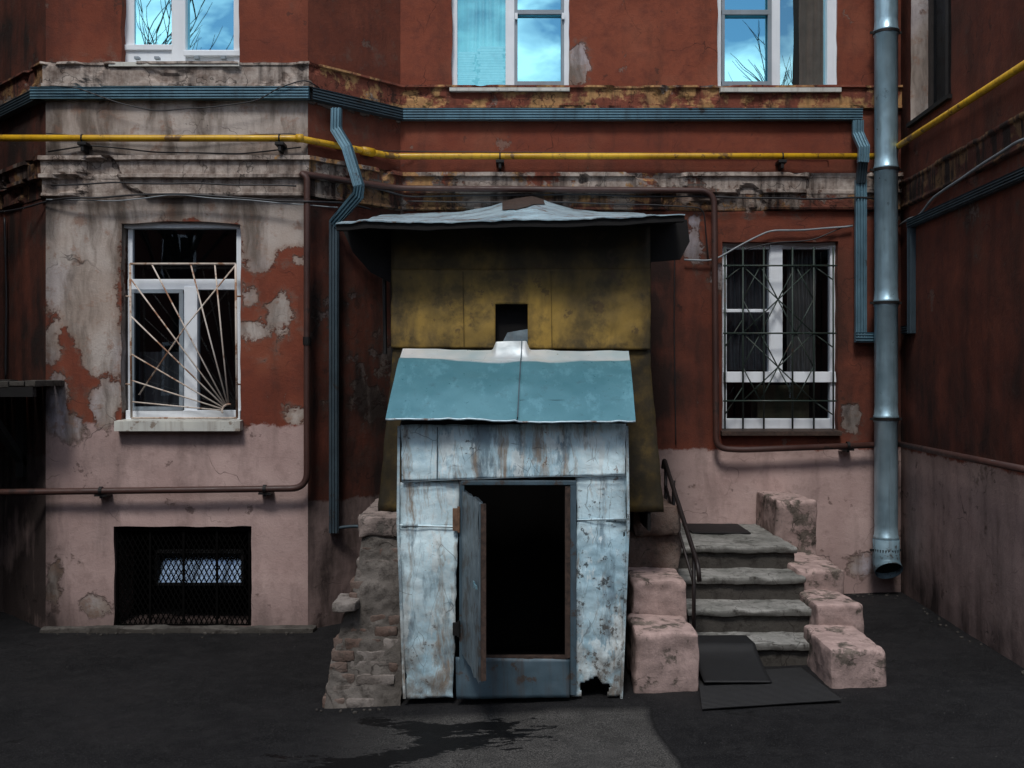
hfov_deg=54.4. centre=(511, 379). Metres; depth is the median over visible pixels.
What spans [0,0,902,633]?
apartment building
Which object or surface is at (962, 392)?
building wing
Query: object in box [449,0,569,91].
window
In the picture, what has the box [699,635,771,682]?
doormat
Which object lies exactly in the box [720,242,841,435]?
window
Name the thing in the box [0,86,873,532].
cable channel
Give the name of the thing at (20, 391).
wooden awning
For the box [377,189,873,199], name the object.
cable
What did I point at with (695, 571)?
handrail
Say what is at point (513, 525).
cellar entrance
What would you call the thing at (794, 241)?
cable
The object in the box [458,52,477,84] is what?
paper stack
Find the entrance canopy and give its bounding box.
[336,196,689,530]
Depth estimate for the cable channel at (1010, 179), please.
7.84 m
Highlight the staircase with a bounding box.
[625,490,884,692]
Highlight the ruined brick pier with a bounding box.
[322,499,401,708]
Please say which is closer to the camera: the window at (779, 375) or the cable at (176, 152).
the cable at (176, 152)
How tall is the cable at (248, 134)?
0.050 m
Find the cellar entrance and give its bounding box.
[386,339,635,698]
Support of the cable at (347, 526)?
attached to the apartment building
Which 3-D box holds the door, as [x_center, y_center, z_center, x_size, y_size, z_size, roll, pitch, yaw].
[-0.252,1.162,5.715,0.085,1.003,0.665,0,0,-12]
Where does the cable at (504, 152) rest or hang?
attached to the apartment building
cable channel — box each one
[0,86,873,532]
[900,167,1023,333]
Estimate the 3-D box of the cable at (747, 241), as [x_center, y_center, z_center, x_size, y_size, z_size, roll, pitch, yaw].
[2.204,-1.172,8.550,1.449,0.313,0.018,0,0,0]
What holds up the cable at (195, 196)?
attached to the apartment building
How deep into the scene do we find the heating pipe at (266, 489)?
8.04 m
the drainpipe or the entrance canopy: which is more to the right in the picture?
the drainpipe
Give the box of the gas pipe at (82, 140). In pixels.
[0,60,1023,170]
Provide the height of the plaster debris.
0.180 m
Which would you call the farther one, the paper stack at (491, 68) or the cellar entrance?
the paper stack at (491, 68)
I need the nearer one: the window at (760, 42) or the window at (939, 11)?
the window at (939, 11)
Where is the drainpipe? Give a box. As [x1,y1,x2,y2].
[870,0,902,578]
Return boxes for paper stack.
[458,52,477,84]
[476,46,505,85]
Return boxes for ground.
[0,592,1023,767]
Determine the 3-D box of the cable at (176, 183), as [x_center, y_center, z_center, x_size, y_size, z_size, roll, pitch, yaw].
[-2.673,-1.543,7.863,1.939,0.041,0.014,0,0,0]
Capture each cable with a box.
[0,193,370,212]
[46,133,295,134]
[46,195,337,207]
[48,145,300,154]
[50,80,319,110]
[51,182,295,186]
[339,525,356,528]
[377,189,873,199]
[379,150,828,159]
[407,201,708,258]
[674,260,675,443]
[684,225,852,260]
[741,224,852,250]
[898,138,1023,226]
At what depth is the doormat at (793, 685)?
6.02 m
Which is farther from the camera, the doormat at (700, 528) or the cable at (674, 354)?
the cable at (674, 354)
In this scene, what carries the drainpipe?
attached to the apartment building
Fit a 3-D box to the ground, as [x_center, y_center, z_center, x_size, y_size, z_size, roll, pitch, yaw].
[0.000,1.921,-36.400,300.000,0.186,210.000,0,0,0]
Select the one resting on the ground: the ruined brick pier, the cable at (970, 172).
the ruined brick pier
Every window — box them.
[109,0,239,66]
[114,222,242,430]
[116,526,251,625]
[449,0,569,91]
[717,0,841,92]
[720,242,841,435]
[906,0,951,127]
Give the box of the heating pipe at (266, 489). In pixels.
[0,171,1023,497]
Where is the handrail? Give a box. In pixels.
[661,459,701,627]
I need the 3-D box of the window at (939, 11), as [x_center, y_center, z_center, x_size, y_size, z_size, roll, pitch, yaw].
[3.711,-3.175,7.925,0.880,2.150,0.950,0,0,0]
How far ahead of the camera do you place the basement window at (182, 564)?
8.02 m
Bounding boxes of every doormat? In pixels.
[682,523,750,533]
[698,667,841,708]
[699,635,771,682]
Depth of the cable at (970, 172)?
7.04 m
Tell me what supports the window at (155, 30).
in the apartment building
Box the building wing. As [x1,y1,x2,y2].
[899,0,1023,667]
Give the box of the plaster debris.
[56,593,1023,713]
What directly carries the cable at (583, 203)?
attached to the apartment building
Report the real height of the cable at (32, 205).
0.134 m
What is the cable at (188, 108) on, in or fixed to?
attached to the apartment building
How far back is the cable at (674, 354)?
8.58 m
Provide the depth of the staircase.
6.84 m
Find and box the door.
[453,490,485,683]
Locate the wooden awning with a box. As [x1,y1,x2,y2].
[0,380,64,476]
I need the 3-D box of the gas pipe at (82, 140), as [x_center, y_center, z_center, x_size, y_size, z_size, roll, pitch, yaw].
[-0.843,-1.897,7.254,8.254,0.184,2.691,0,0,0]

